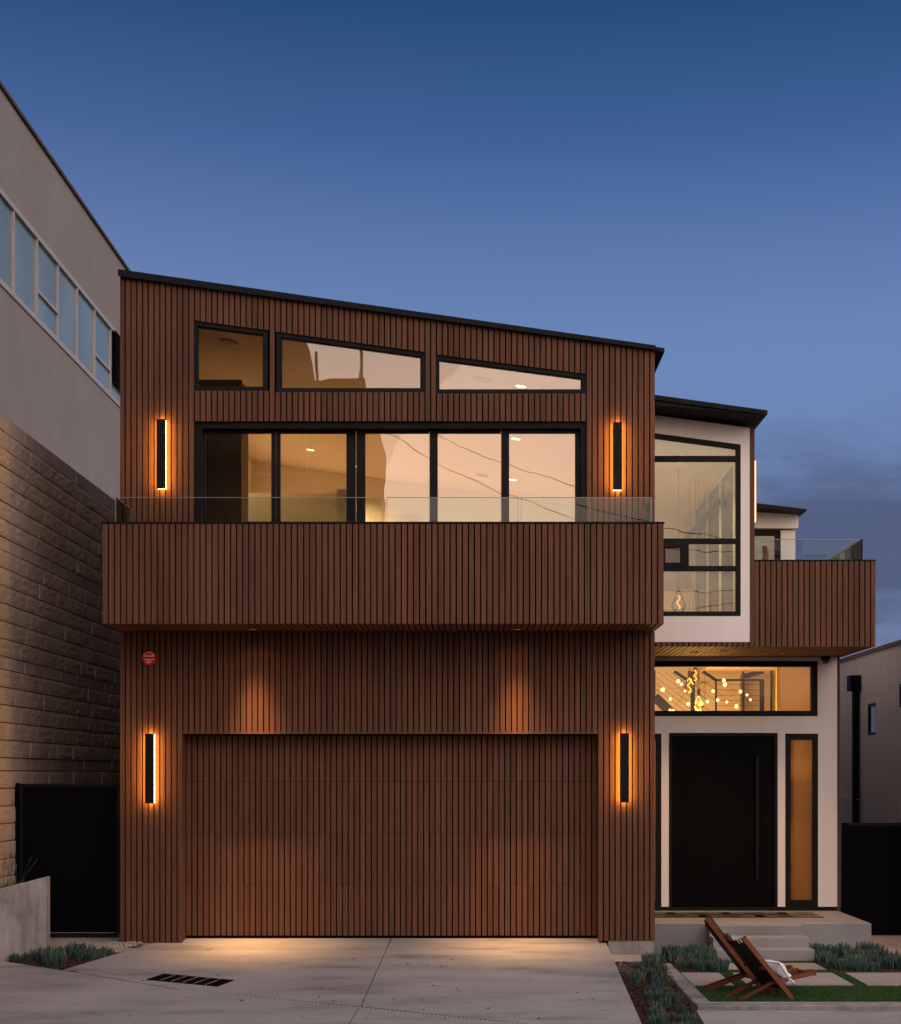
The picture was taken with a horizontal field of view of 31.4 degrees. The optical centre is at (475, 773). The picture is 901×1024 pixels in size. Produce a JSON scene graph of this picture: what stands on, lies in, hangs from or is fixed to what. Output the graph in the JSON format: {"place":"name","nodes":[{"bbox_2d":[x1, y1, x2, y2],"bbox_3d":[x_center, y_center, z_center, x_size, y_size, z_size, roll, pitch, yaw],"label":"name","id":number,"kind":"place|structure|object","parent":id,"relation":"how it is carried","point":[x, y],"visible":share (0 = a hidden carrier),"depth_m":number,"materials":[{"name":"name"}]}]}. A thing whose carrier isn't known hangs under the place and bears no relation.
{"place":"outdoors","nodes":[
{"label":"outdoors","id":0,"kind":"place"},
{"bbox_2d":[0,938,641,1023],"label":"driveway","id":1,"kind":"structure","parent":0,"point":[381,973],"depth_m":18.76,"materials":[{"name":"concrete"}]},
{"bbox_2d":[146,974,233,986],"bbox_3d":[-3.387,2.456,18.996,0.983,0.092,0.374,0,0,23],"label":"drain grate","id":2,"kind":"object","parent":1,"relation":"on","point":[196,980],"visible":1,"depth_m":18.97,"materials":[{"name":"black metal"}]},
{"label":"planter soil","id":3,"kind":"structure","parent":1,"relation":"on","visible":0},
{"bbox_2d":[0,852,12,887],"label":"lavender plant","id":4,"kind":"object","parent":3,"relation":"on","point":[10,855],"visible":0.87,"depth_m":20.61,"materials":[{"name":"green plant"}]},
{"bbox_2d":[5,856,36,886],"bbox_3d":[-5.856,1.260,20.495,0.386,0.422,0.502,0,0,0],"label":"lavender plant","id":5,"kind":"object","parent":3,"relation":"on","point":[11,882],"visible":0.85,"depth_m":20.51,"materials":[{"name":"green plant"}]},
{"bbox_2d":[0,0,900,658],"label":"sky","id":6,"kind":"structure","parent":0,"point":[715,185],"materials":[{"name":"blue"}]},
{"bbox_2d":[655,912,823,917],"bbox_3d":[3.763,2.100,23.887,2.686,0.012,0.821,0,0,0],"label":"door mat","id":7,"kind":"object","parent":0,"point":[736,915],"depth_m":23.74,"materials":[{"name":"brown"}]},
{"bbox_2d":[664,908,895,1001],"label":"lawn ground","id":8,"kind":"structure","parent":0,"point":[666,961],"depth_m":21.21,"materials":[{"name":"plant"}]},
{"bbox_2d":[665,957,714,972],"bbox_3d":[2.920,2.635,21.525,0.600,0.204,2.110,0,0,0],"label":"planting bed","id":9,"kind":"object","parent":8,"relation":"on","point":[687,971],"visible":0.14,"depth_m":20.65,"materials":[{"name":"brown soil"}]},
{"bbox_2d":[661,943,680,956],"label":"succulent","id":10,"kind":"object","parent":9,"relation":"on","point":[665,948],"visible":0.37,"depth_m":22.20,"materials":[{"name":"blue plant"}]},
{"bbox_2d":[667,947,686,963],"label":"succulent","id":11,"kind":"object","parent":9,"relation":"on","point":[673,955],"visible":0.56,"depth_m":21.51,"materials":[{"name":"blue plant"}]},
{"bbox_2d":[675,958,690,969],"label":"succulent","id":12,"kind":"object","parent":9,"relation":"on","point":[684,965],"visible":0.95,"depth_m":20.80,"materials":[{"name":"green plant"}]},
{"bbox_2d":[677,952,694,966],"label":"succulent","id":13,"kind":"object","parent":9,"relation":"on","point":[685,957],"visible":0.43,"depth_m":21.11,"materials":[{"name":"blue plant"}]},
{"bbox_2d":[691,958,707,971],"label":"succulent","id":14,"kind":"object","parent":9,"relation":"on","point":[696,966],"visible":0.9,"depth_m":20.57,"materials":[{"name":"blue plant"}]},
{"bbox_2d":[696,944,715,955],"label":"succulent","id":15,"kind":"object","parent":9,"relation":"on","point":[708,948],"visible":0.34,"depth_m":21.75,"materials":[{"name":"green plant"}]},
{"bbox_2d":[697,952,718,968],"bbox_3d":[3.025,2.440,20.927,0.283,0.263,0.298,0,0,5],"label":"succulent","id":16,"kind":"object","parent":9,"relation":"on","point":[707,955],"visible":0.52,"depth_m":20.86,"materials":[{"name":"green plant"}]},
{"bbox_2d":[706,957,730,972],"bbox_3d":[3.098,2.448,20.554,0.289,0.236,0.288,0,0,28],"label":"succulent","id":17,"kind":"object","parent":9,"relation":"on","point":[723,966],"visible":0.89,"depth_m":20.49,"materials":[{"name":"green plant"}]},
{"bbox_2d":[681,973,733,986],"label":"paving slab","id":18,"kind":"structure","parent":8,"relation":"on","point":[697,979],"depth_m":19.81,"materials":[{"name":"concrete"}]},
{"bbox_2d":[704,915,794,992],"bbox_3d":[3.192,2.112,18.753,1.037,0.893,0.395,0,0,8],"label":"lounge chair","id":19,"kind":"object","parent":8,"relation":"on","point":[713,928],"visible":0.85,"depth_m":18.64,"materials":[{"name":"brown wood"}]},
{"bbox_2d":[723,933,815,1001],"bbox_3d":[3.335,2.182,18.201,1.033,0.757,0.395,0,0,-25],"label":"lounge chair","id":20,"kind":"object","parent":8,"relation":"on","point":[756,964],"visible":0.95,"depth_m":18.03,"materials":[{"name":"brown wood"}]},
{"bbox_2d":[765,960,794,985],"bbox_3d":[3.430,2.262,18.239,0.163,0.357,0.387,-43,17,-19],"label":"pillow","id":21,"kind":"object","parent":20,"relation":"on","point":[778,968],"visible":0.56,"depth_m":18.09,"materials":[{"name":"white fabric"}]},
{"bbox_2d":[729,963,825,970],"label":"paving slab","id":22,"kind":"structure","parent":8,"relation":"on","point":[803,966],"depth_m":21.05,"materials":[{"name":"concrete"}]},
{"bbox_2d":[664,963,900,1013],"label":"planter kerb","id":23,"kind":"structure","parent":8,"relation":"on","point":[695,997],"depth_m":17.53,"materials":[{"name":"concrete"}]},
{"bbox_2d":[679,960,900,1001],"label":"lawn grass","id":24,"kind":"structure","parent":8,"relation":"on","point":[858,992],"depth_m":18.56,"materials":[{"name":"plant"}]},
{"bbox_2d":[733,973,854,985],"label":"paving slab","id":25,"kind":"structure","parent":8,"relation":"on","point":[828,979],"depth_m":19.62,"materials":[{"name":"concrete"}]},
{"bbox_2d":[821,965,898,972],"bbox_3d":[5.600,2.635,21.525,2.000,0.204,2.110,0,0,0],"label":"planting bed","id":26,"kind":"object","parent":8,"relation":"on","point":[881,971],"visible":0.12,"depth_m":20.55,"materials":[{"name":"brown soil"}]},
{"bbox_2d":[814,950,836,964],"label":"succulent","id":27,"kind":"object","parent":26,"relation":"on","point":[820,958],"visible":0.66,"depth_m":21.37,"materials":[{"name":"green plant"}]},
{"bbox_2d":[817,944,839,960],"bbox_3d":[4.799,2.433,21.808,0.298,0.278,0.344,0,0,4],"label":"succulent","id":28,"kind":"object","parent":26,"relation":"on","point":[833,949],"visible":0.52,"depth_m":21.71,"materials":[{"name":"green plant"}]},
{"bbox_2d":[825,956,842,967],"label":"succulent","id":29,"kind":"object","parent":26,"relation":"on","point":[829,963],"visible":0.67,"depth_m":20.95,"materials":[{"name":"green plant"}]},
{"bbox_2d":[833,958,849,970],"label":"succulent","id":30,"kind":"object","parent":26,"relation":"on","point":[841,965],"visible":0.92,"depth_m":20.66,"materials":[{"name":"green plant"}]},
{"bbox_2d":[830,942,852,957],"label":"succulent","id":31,"kind":"object","parent":26,"relation":"on","point":[840,945],"visible":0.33,"depth_m":22.02,"materials":[{"name":"green plant"}]},
{"bbox_2d":[838,953,866,968],"bbox_3d":[4.919,2.451,20.887,0.334,0.232,0.356,0,0,-33],"label":"succulent","id":32,"kind":"object","parent":26,"relation":"on","point":[851,958],"visible":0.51,"depth_m":20.85,"materials":[{"name":"green plant"}]},
{"bbox_2d":[841,947,866,957],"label":"succulent","id":33,"kind":"object","parent":26,"relation":"on","point":[848,952],"visible":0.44,"depth_m":21.57,"materials":[{"name":"green plant"}]},
{"bbox_2d":[850,958,868,971],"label":"succulent","id":34,"kind":"object","parent":26,"relation":"on","point":[859,965],"visible":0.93,"depth_m":20.59,"materials":[{"name":"green plant"}]},
{"bbox_2d":[855,941,877,951],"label":"succulent","id":35,"kind":"object","parent":26,"relation":"on","point":[869,944],"visible":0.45,"depth_m":22.14,"materials":[{"name":"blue plant"}]},
{"bbox_2d":[865,959,879,970],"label":"succulent","id":36,"kind":"object","parent":26,"relation":"on","point":[873,966],"visible":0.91,"depth_m":20.61,"materials":[{"name":"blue plant"}]},
{"bbox_2d":[863,954,884,968],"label":"succulent","id":37,"kind":"object","parent":26,"relation":"on","point":[875,959],"visible":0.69,"depth_m":20.89,"materials":[{"name":"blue plant"}]},
{"bbox_2d":[867,945,892,964],"bbox_3d":[5.378,2.418,21.364,0.342,0.312,0.365,0,0,8],"label":"succulent","id":38,"kind":"object","parent":26,"relation":"on","point":[882,950],"visible":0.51,"depth_m":21.29,"materials":[{"name":"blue plant"}]},
{"bbox_2d":[884,955,900,969],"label":"succulent","id":39,"kind":"object","parent":26,"relation":"on","point":[890,963],"visible":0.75,"depth_m":20.75,"materials":[{"name":"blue plant"}]},
{"bbox_2d":[848,973,900,985],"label":"paving slab","id":40,"kind":"structure","parent":8,"relation":"on","point":[884,979],"depth_m":19.81,"materials":[{"name":"concrete"}]},
{"bbox_2d":[696,1010,900,1023],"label":"pavement","id":41,"kind":"structure","parent":0,"point":[798,1016],"depth_m":17.15,"materials":[{"name":"concrete"}]},
{"bbox_2d":[871,935,900,953],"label":"path","id":42,"kind":"structure","parent":0,"point":[892,942],"depth_m":23.79,"materials":[{"name":"concrete"}]},
{"label":"ground","id":43,"kind":"structure","parent":0,"visible":0},
{"bbox_2d":[0,876,49,963],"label":"planter wall","id":44,"kind":"structure","parent":43,"relation":"on","point":[24,917],"depth_m":20.34,"materials":[{"name":"concrete"}]},
{"bbox_2d":[0,80,130,887],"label":"office building","id":45,"kind":"structure","parent":43,"relation":"on","point":[62,261],"depth_m":27.39,"materials":[{"name":"grey"}]},
{"bbox_2d":[0,187,119,407],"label":"window","id":46,"kind":"structure","parent":45,"relation":"in","point":[31,273],"depth_m":35.73,"materials":[{"name":"glass"}]},
{"bbox_2d":[15,783,119,936],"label":"side gate","id":47,"kind":"structure","parent":45,"relation":"attached to","point":[67,837],"depth_m":21.79,"materials":[{"name":"metal"}]},
{"bbox_2d":[5,945,900,1023],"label":"bark mulch","id":48,"kind":"object","parent":43,"relation":"on","point":[72,963],"visible":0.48,"depth_m":19.37,"materials":[{"name":"wood"}]},
{"bbox_2d":[9,951,19,961],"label":"succulent","id":49,"kind":"object","parent":48,"relation":"on","point":[14,957],"visible":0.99,"depth_m":20.19,"materials":[{"name":"green plant"}]},
{"bbox_2d":[18,952,33,963],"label":"succulent","id":50,"kind":"object","parent":48,"relation":"on","point":[27,957],"visible":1,"depth_m":20.17,"materials":[{"name":"green plant"}]},
{"bbox_2d":[30,946,49,961],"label":"succulent","id":51,"kind":"object","parent":48,"relation":"on","point":[37,956],"visible":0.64,"depth_m":20.22,"materials":[{"name":"green plant"}]},
{"bbox_2d":[39,948,56,964],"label":"succulent","id":52,"kind":"object","parent":48,"relation":"on","point":[46,955],"visible":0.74,"depth_m":20.02,"materials":[{"name":"green plant"}]},
{"bbox_2d":[44,950,66,968],"bbox_3d":[-5.227,2.306,19.937,0.284,0.221,0.235,0,0,-35],"label":"succulent","id":53,"kind":"object","parent":48,"relation":"on","point":[59,958],"visible":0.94,"depth_m":19.90,"materials":[{"name":"green plant"}]},
{"bbox_2d":[47,945,64,954],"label":"succulent","id":54,"kind":"object","parent":48,"relation":"on","point":[60,948],"visible":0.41,"depth_m":20.48,"materials":[{"name":"green plant"}]},
{"bbox_2d":[65,941,82,956],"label":"succulent","id":55,"kind":"object","parent":48,"relation":"on","point":[69,948],"visible":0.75,"depth_m":20.58,"materials":[{"name":"green plant"}]},
{"bbox_2d":[71,948,87,961],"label":"succulent","id":56,"kind":"object","parent":48,"relation":"on","point":[77,954],"visible":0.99,"depth_m":20.30,"materials":[{"name":"green plant"}]},
{"bbox_2d":[76,942,96,952],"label":"succulent","id":57,"kind":"object","parent":48,"relation":"on","point":[83,947],"visible":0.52,"depth_m":20.61,"materials":[{"name":"green plant"}]},
{"bbox_2d":[85,947,101,960],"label":"succulent","id":58,"kind":"object","parent":48,"relation":"on","point":[92,955],"visible":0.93,"depth_m":20.27,"materials":[{"name":"green plant"}]},
{"bbox_2d":[92,945,107,958],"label":"succulent","id":59,"kind":"object","parent":48,"relation":"on","point":[104,952],"visible":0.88,"depth_m":20.43,"materials":[{"name":"green plant"}]},
{"bbox_2d":[64,941,142,953],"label":"pebbles","id":60,"kind":"object","parent":48,"relation":"on","point":[124,944],"visible":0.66,"depth_m":21.30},
{"bbox_2d":[612,955,649,971],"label":"paving slab","id":61,"kind":"structure","parent":48,"relation":"on","point":[627,958],"depth_m":20.79,"materials":[{"name":"concrete"}]},
{"bbox_2d":[625,968,645,985],"bbox_3d":[1.918,2.425,19.175,0.229,0.212,0.233,0,0,-14],"label":"succulent","id":62,"kind":"object","parent":48,"relation":"on","point":[634,977],"visible":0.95,"depth_m":19.14,"materials":[{"name":"green plant"}]},
{"bbox_2d":[640,965,655,979],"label":"succulent","id":63,"kind":"object","parent":48,"relation":"on","point":[647,972],"visible":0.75,"depth_m":19.46,"materials":[{"name":"green plant"}]},
{"bbox_2d":[641,954,658,967],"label":"succulent","id":64,"kind":"object","parent":48,"relation":"on","point":[650,961],"visible":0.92,"depth_m":20.16,"materials":[{"name":"green plant"}]},
{"bbox_2d":[644,989,661,1001],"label":"succulent","id":65,"kind":"object","parent":48,"relation":"on","point":[656,994],"visible":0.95,"depth_m":18.26,"materials":[{"name":"green plant"}]},
{"bbox_2d":[648,1004,664,1016],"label":"succulent","id":66,"kind":"object","parent":48,"relation":"on","point":[653,1010],"visible":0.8,"depth_m":17.42,"materials":[{"name":"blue plant"}]},
{"bbox_2d":[647,1013,667,1023],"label":"succulent","id":67,"kind":"object","parent":48,"relation":"on","point":[661,1019],"visible":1,"depth_m":16.91,"materials":[{"name":"green plant"}]},
{"bbox_2d":[650,966,665,979],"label":"succulent","id":68,"kind":"object","parent":48,"relation":"on","point":[659,972],"visible":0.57,"depth_m":19.32,"materials":[{"name":"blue plant"}]},
{"bbox_2d":[651,979,664,988],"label":"succulent","id":69,"kind":"object","parent":48,"relation":"on","point":[657,983],"visible":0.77,"depth_m":18.83,"materials":[{"name":"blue plant"}]},
{"bbox_2d":[650,973,670,986],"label":"succulent","id":70,"kind":"object","parent":48,"relation":"on","point":[665,980],"visible":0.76,"depth_m":18.99,"materials":[{"name":"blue plant"}]},
{"bbox_2d":[657,986,673,995],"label":"succulent","id":71,"kind":"object","parent":48,"relation":"on","point":[664,989],"visible":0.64,"depth_m":18.47,"materials":[{"name":"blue plant"}]},
{"bbox_2d":[661,1010,677,1022],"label":"succulent","id":72,"kind":"object","parent":48,"relation":"on","point":[672,1016],"visible":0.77,"depth_m":17.25,"materials":[{"name":"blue plant"}]},
{"bbox_2d":[663,990,682,1004],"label":"succulent","id":73,"kind":"object","parent":48,"relation":"on","point":[674,997],"visible":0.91,"depth_m":18.09,"materials":[{"name":"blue plant"}]},
{"bbox_2d":[676,1004,688,1014],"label":"succulent","id":74,"kind":"object","parent":48,"relation":"on","point":[679,1008],"visible":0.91,"depth_m":17.61,"materials":[{"name":"green plant"}]},
{"bbox_2d":[678,1010,696,1023],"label":"succulent","id":75,"kind":"object","parent":48,"relation":"on","point":[691,1017],"visible":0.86,"depth_m":17.07,"materials":[{"name":"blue plant"}]},
{"bbox_2d":[101,269,875,961],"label":"modern house","id":76,"kind":"structure","parent":43,"relation":"on","point":[383,721],"depth_m":21.61,"materials":[{"name":"brown"}]},
{"bbox_2d":[142,651,156,664],"bbox_3d":[-4.355,-1.544,21.374,0.189,0.189,0.047,0,0,0],"label":"alarm sign","id":77,"kind":"object","parent":76,"relation":"attached to","point":[149,657],"visible":1,"depth_m":21.35,"materials":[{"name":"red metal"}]},
{"bbox_2d":[145,734,154,802],"bbox_3d":[-4.337,-0.071,21.347,0.118,0.928,0.104,0,0,0],"label":"wall lamp","id":78,"kind":"object","parent":76,"relation":"attached to","point":[149,768],"visible":1,"depth_m":21.30,"materials":[{"name":"black metal"}]},
{"bbox_2d":[157,419,165,488],"bbox_3d":[-4.184,-4.255,21.347,0.118,0.922,0.104,0,0,0],"label":"wall lamp","id":79,"kind":"object","parent":76,"relation":"attached to","point":[161,453],"visible":1,"depth_m":21.30,"materials":[{"name":"black metal"}]},
{"bbox_2d":[220,339,237,344],"bbox_3d":[-3.575,-6.257,23.211,0.270,0.012,0.270,8,0,0],"label":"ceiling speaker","id":80,"kind":"object","parent":76,"relation":"attached to","point":[229,341],"visible":1,"depth_m":23.18,"materials":[{"name":"brown"}]},
{"bbox_2d":[194,321,267,391],"bbox_3d":[-3.284,-5.588,21.475,1.004,0.945,0.090,0,0,0],"label":"window","id":81,"kind":"structure","parent":76,"relation":"in","point":[198,325],"depth_m":21.43,"materials":[{"name":"black metal"}]},
{"bbox_2d":[276,332,424,392],"bbox_3d":[-1.671,-5.502,21.475,1.992,0.813,0.090,0,0,0],"label":"window","id":82,"kind":"structure","parent":76,"relation":"in","point":[279,336],"depth_m":21.43,"materials":[{"name":"black metal"}]},
{"bbox_2d":[194,422,585,521],"bbox_3d":[-1.144,-3.485,21.550,5.243,2.453,0.200,0,0,0],"label":"sliding door","id":83,"kind":"structure","parent":76,"relation":"in","point":[355,432],"depth_m":21.54,"materials":[{"name":"black metal"}]},
{"bbox_2d":[186,734,596,937],"bbox_3d":[-1.140,0.833,21.765,5.576,2.787,0.091,0,0,0],"label":"garage door","id":84,"kind":"structure","parent":76,"relation":"in","point":[288,835],"depth_m":21.72,"materials":[{"name":"brown"}]},
{"bbox_2d":[473,377,490,382],"bbox_3d":[0.096,-5.737,23.340,0.270,0.013,0.270,8,0,0],"label":"ceiling light","id":85,"kind":"object","parent":76,"relation":"attached to","point":[483,379],"visible":1,"depth_m":23.31,"materials":[{"name":"white"}]},
{"bbox_2d":[436,355,585,393],"bbox_3d":[0.459,-5.343,21.475,2.032,0.528,0.090,0,0,0],"label":"window","id":86,"kind":"structure","parent":76,"relation":"in","point":[444,359],"depth_m":21.43,"materials":[{"name":"black metal"}]},
{"bbox_2d":[613,422,621,490],"bbox_3d":[1.884,-4.225,21.347,0.118,0.902,0.104,0,0,0],"label":"wall lamp","id":87,"kind":"object","parent":76,"relation":"attached to","point":[617,456],"visible":1,"depth_m":21.30,"materials":[{"name":"black metal"}]},
{"bbox_2d":[620,733,628,801],"bbox_3d":[1.977,-0.082,21.347,0.118,0.922,0.104,0,0,0],"label":"wall lamp","id":88,"kind":"object","parent":76,"relation":"attached to","point":[624,767],"visible":1,"depth_m":21.30,"materials":[{"name":"black metal"}]},
{"bbox_2d":[671,468,685,610],"bbox_3d":[3.188,-3.671,25.200,0.240,2.275,0.236,0,0,0],"label":"pendant lamp","id":89,"kind":"object","parent":76,"relation":"hanging from","point":[678,587],"visible":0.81,"depth_m":25.20,"materials":[{"name":"black metal"}]},
{"bbox_2d":[684,480,694,692],"bbox_3d":[3.458,-3.060,25.950,0.169,3.496,0.166,0,0,0],"label":"pendant lamp","id":90,"kind":"object","parent":76,"relation":"hanging from","point":[689,678],"visible":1,"depth_m":25.95,"materials":[{"name":"gold glass"}]},
{"bbox_2d":[691,480,699,680],"bbox_3d":[3.555,-3.155,25.950,0.143,3.306,0.141,0,0,0],"label":"pendant lamp","id":91,"kind":"object","parent":76,"relation":"hanging from","point":[695,670],"visible":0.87,"depth_m":25.95,"materials":[{"name":"gold glass"}]},
{"bbox_2d":[655,433,739,615],"bbox_3d":[3.069,-3.524,22.666,1.335,2.599,0.108,0,0,0],"label":"window","id":92,"kind":"structure","parent":76,"relation":"in","point":[676,550],"depth_m":22.63,"materials":[{"name":"black metal"}]},
{"bbox_2d":[694,689,703,710],"bbox_3d":[3.611,-2.914,25.950,0.162,3.788,0.160,0,0,0],"label":"pendant lamp","id":93,"kind":"object","parent":76,"relation":"hanging from","point":[699,697],"visible":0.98,"depth_m":25.95,"materials":[{"name":"glass"}]},
{"bbox_2d":[696,499,705,610],"bbox_3d":[3.895,-3.498,27.540,0.044,2.280,1.320,0,0,0],"label":"window","id":94,"kind":"structure","parent":76,"relation":"in","point":[701,510],"depth_m":27.69,"materials":[{"name":"clear glass"}]},
{"bbox_2d":[661,678,751,710],"bbox_3d":[3.799,-3.012,26.203,1.527,3.985,0.690,0,0,0],"label":"chandelier","id":95,"kind":"object","parent":76,"relation":"hanging from","point":[707,701],"visible":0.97,"depth_m":26.17,"materials":[{"name":"gold glass"}]},
{"bbox_2d":[708,483,718,610],"bbox_3d":[3.895,-3.498,26.080,0.044,2.280,1.200,0,0,0],"label":"window","id":96,"kind":"structure","parent":76,"relation":"in","point":[713,523],"depth_m":26.29,"materials":[{"name":"glass"}]},
{"bbox_2d":[669,733,777,906],"bbox_3d":[3.815,0.712,24.778,1.775,2.810,0.245,0,0,0],"label":"entrance door","id":97,"kind":"structure","parent":76,"relation":"in","point":[723,787],"depth_m":24.75,"materials":[{"name":"wood"}]},
{"bbox_2d":[721,467,732,610],"bbox_3d":[3.895,-3.498,24.690,0.044,2.280,1.180,0,0,0],"label":"window","id":98,"kind":"structure","parent":76,"relation":"in","point":[727,481],"depth_m":24.83,"materials":[{"name":"glass"}]},
{"bbox_2d":[655,661,817,715],"bbox_3d":[3.819,-1.316,24.765,2.899,0.853,0.110,0,0,0],"label":"window","id":99,"kind":"structure","parent":76,"relation":"in","point":[813,665],"depth_m":24.71,"materials":[{"name":"black metal"}]},
{"bbox_2d":[755,460,756,522],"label":"wall lamp","id":100,"kind":"object","parent":76,"relation":"attached to","point":[755,491],"visible":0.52,"depth_m":22.80,"materials":[{"name":"white metal"}]},
{"bbox_2d":[755,530,779,559],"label":"window","id":101,"kind":"structure","parent":76,"relation":"in","point":[776,533],"depth_m":25.83,"materials":[{"name":"black metal"}]},
{"bbox_2d":[621,972,690,1023],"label":"planting bed","id":102,"kind":"object","parent":43,"relation":"on","point":[643,1007],"visible":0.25,"depth_m":18.59,"materials":[{"name":"brown soil"}]},
{"bbox_2d":[840,640,900,907],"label":"stucco house","id":103,"kind":"structure","parent":43,"relation":"on","point":[878,669],"depth_m":27.99,"materials":[{"name":"paint"}]},
{"bbox_2d":[847,675,860,822],"bbox_3d":[6.848,0.356,29.020,0.196,4.271,0.280,0,0,0],"label":"downspout","id":104,"kind":"object","parent":103,"relation":"attached to","point":[854,684],"visible":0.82,"depth_m":28.96,"materials":[{"name":"black paint"}]},
{"bbox_2d":[842,823,900,934],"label":"side gate","id":105,"kind":"structure","parent":103,"relation":"attached to","point":[871,873],"depth_m":24.76,"materials":[{"name":"metal"}]},
{"bbox_2d":[868,703,875,735],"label":"window","id":106,"kind":"structure","parent":103,"relation":"in","point":[871,707],"depth_m":28.20,"materials":[{"name":"glass"}]},
{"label":"planting bed","id":107,"kind":"structure","parent":0,"visible":0},
{"bbox_2d":[50,933,119,952],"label":"stepping slab","id":108,"kind":"structure","parent":107,"relation":"on","point":[64,941],"depth_m":21.58,"materials":[{"name":"concrete"}]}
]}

